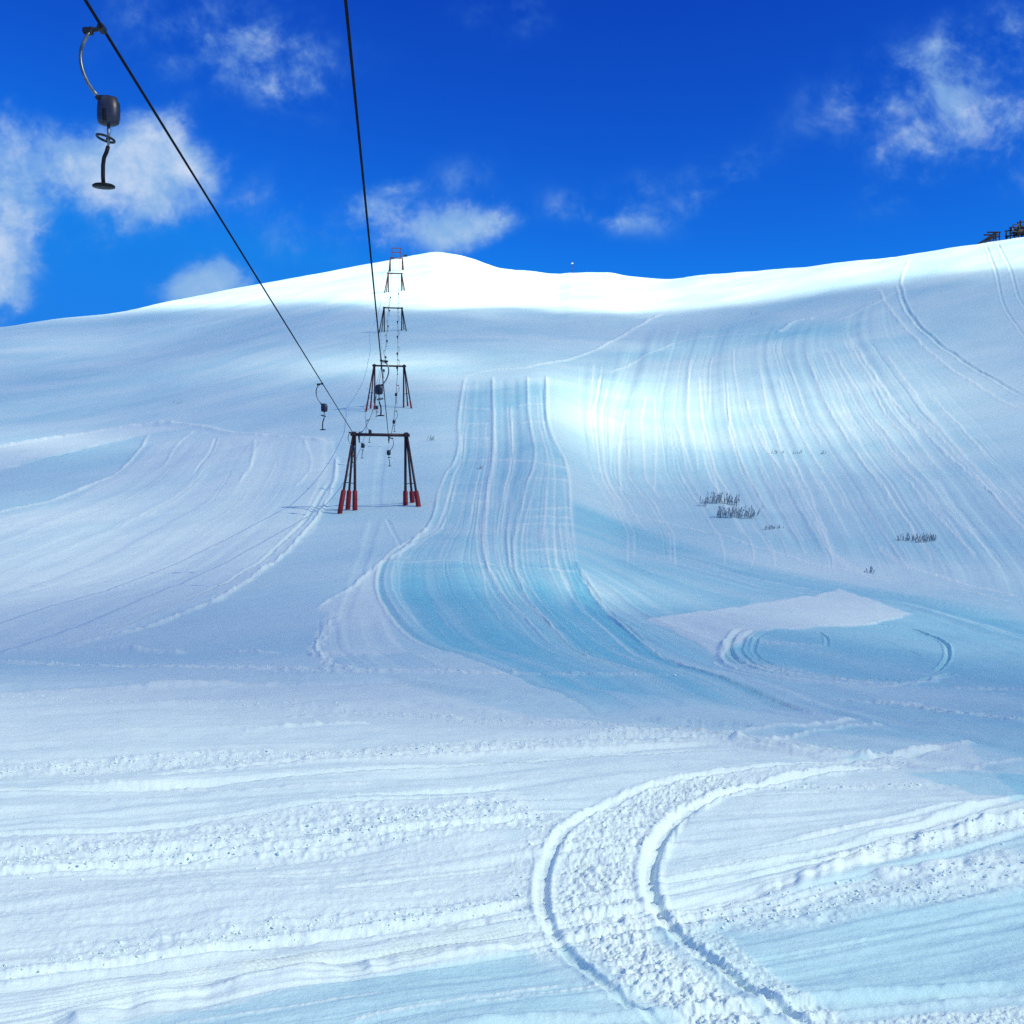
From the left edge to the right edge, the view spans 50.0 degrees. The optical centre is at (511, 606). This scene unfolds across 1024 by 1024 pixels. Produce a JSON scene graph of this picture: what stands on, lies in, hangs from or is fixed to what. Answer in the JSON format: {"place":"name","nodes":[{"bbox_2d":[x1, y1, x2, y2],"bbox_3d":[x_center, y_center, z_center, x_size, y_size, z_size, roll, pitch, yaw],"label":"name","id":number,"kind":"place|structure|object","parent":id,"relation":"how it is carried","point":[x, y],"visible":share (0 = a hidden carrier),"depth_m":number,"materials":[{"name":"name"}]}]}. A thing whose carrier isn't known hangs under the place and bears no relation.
{"place":"outdoors","nodes":[
{"label":"outdoors","id":0,"kind":"place"},
{"bbox_2d":[0,237,1023,1023],"bbox_3d":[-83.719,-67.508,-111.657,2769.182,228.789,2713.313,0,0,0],"label":"ground","id":1,"kind":"structure","parent":0,"point":[606,429],"depth_m":29.75,"materials":[{"name":"white snow"}]},
{"bbox_2d":[337,432,420,513],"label":"lift pylon","id":2,"kind":"object","parent":1,"relation":"on","point":[412,493],"visible":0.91,"depth_m":79.88,"materials":[{"name":"metal"}]},
{"bbox_2d":[84,0,392,435],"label":"lift cable","id":3,"kind":"object","parent":2,"relation":"attached to","point":[141,91],"visible":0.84,"depth_m":20.38,"materials":[{"name":"metal"}]},
{"bbox_2d":[78,23,120,189],"bbox_3d":[-5.626,-6.828,15.020,0.531,2.231,0.300,0,0,23],"label":"platter hanger","id":4,"kind":"object","parent":3,"relation":"hanging from","point":[108,111],"visible":1,"depth_m":14.96,"materials":[{"name":"metal"}]},
{"bbox_2d":[316,383,327,429],"bbox_3d":[-8.888,-9.352,51.281,0.531,2.231,0.299,0,0,-21],"label":"platter hanger","id":5,"kind":"object","parent":3,"relation":"hanging from","point":[324,408],"visible":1,"depth_m":51.25,"materials":[{"name":"metal"}]},
{"bbox_2d":[348,432,355,462],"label":"platter hanger","id":6,"kind":"object","parent":3,"relation":"hanging from","point":[353,448],"visible":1,"depth_m":76.45,"materials":[{"name":"metal"}]},
{"bbox_2d":[344,0,399,438],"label":"lift cable","id":7,"kind":"object","parent":2,"relation":"attached to","point":[353,78],"visible":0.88,"depth_m":19.52,"materials":[{"name":"metal"}]},
{"bbox_2d":[375,359,388,415],"bbox_3d":[-5.091,-8.564,43.017,0.531,2.231,0.299,0,0,-18],"label":"platter hanger","id":8,"kind":"object","parent":7,"relation":"hanging from","point":[378,389],"visible":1,"depth_m":42.95,"materials":[{"name":"metal"}]},
{"bbox_2d":[387,437,393,465],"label":"platter hanger","id":9,"kind":"object","parent":7,"relation":"hanging from","point":[388,452],"visible":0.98,"depth_m":83.95,"materials":[{"name":"metal"}]},
{"bbox_2d":[365,364,411,411],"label":"lift pylon","id":10,"kind":"object","parent":1,"relation":"on","point":[373,376],"visible":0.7,"depth_m":139.86,"materials":[{"name":"metal"}]},
{"bbox_2d":[379,307,406,332],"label":"lift pylon","id":11,"kind":"object","parent":1,"relation":"on","point":[402,314],"visible":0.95,"depth_m":234.94,"materials":[{"name":"metal"}]},
{"bbox_2d":[384,272,404,292],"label":"lift pylon","id":12,"kind":"object","parent":1,"relation":"on","point":[387,281],"visible":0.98,"depth_m":299.78,"materials":[{"name":"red metal"}]},
{"bbox_2d":[388,248,406,271],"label":"lift pylon","id":13,"kind":"object","parent":1,"relation":"on","point":[396,258],"visible":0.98,"depth_m":364.89,"materials":[{"name":"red metal"}]},
{"bbox_2d":[0,552,1023,1023],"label":"snow clumps","id":14,"kind":"object","parent":1,"relation":"on","point":[490,844],"visible":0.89,"depth_m":8.88,"materials":[{"name":"white snow"}]},
{"bbox_2d":[713,492,722,503],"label":"shrub","id":15,"kind":"object","parent":1,"relation":"on","point":[718,498],"visible":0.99,"depth_m":92.01,"materials":[{"name":"brown plant"}]},
{"bbox_2d":[718,506,727,517],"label":"shrub","id":16,"kind":"object","parent":1,"relation":"on","point":[721,512],"visible":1,"depth_m":85.99,"materials":[{"name":"brown plant"}]},
{"bbox_2d":[729,508,736,517],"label":"shrub","id":17,"kind":"object","parent":1,"relation":"on","point":[731,514],"visible":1,"depth_m":85.55,"materials":[{"name":"brown plant"}]},
{"bbox_2d":[729,495,737,504],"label":"shrub","id":18,"kind":"object","parent":1,"relation":"on","point":[731,501],"visible":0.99,"depth_m":91.49,"materials":[{"name":"brown plant"}]},
{"bbox_2d":[739,509,747,518],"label":"shrub","id":19,"kind":"object","parent":1,"relation":"on","point":[740,515],"visible":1,"depth_m":85.47,"materials":[{"name":"brown plant"}]},
{"bbox_2d":[747,509,754,518],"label":"shrub","id":20,"kind":"object","parent":1,"relation":"on","point":[750,516],"visible":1,"depth_m":85.51,"materials":[{"name":"brown plant"}]},
{"bbox_2d":[923,532,930,542],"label":"shrub","id":21,"kind":"object","parent":1,"relation":"on","point":[926,539],"visible":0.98,"depth_m":74.89,"materials":[{"name":"brown plant"}]},
{"bbox_2d":[977,231,1000,243],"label":"timber ramp","id":22,"kind":"structure","parent":1,"relation":"on","point":[994,236],"depth_m":266.10,"materials":[{"name":"brown wood"}]},
{"bbox_2d":[1005,220,1023,238],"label":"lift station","id":23,"kind":"object","parent":1,"relation":"on","point":[1018,231],"visible":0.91,"depth_m":259.52,"materials":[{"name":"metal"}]},
{"bbox_2d":[0,0,1023,326],"label":"sky","id":24,"kind":"structure","parent":0,"point":[657,139],"materials":[{"name":"blue"}]}
]}

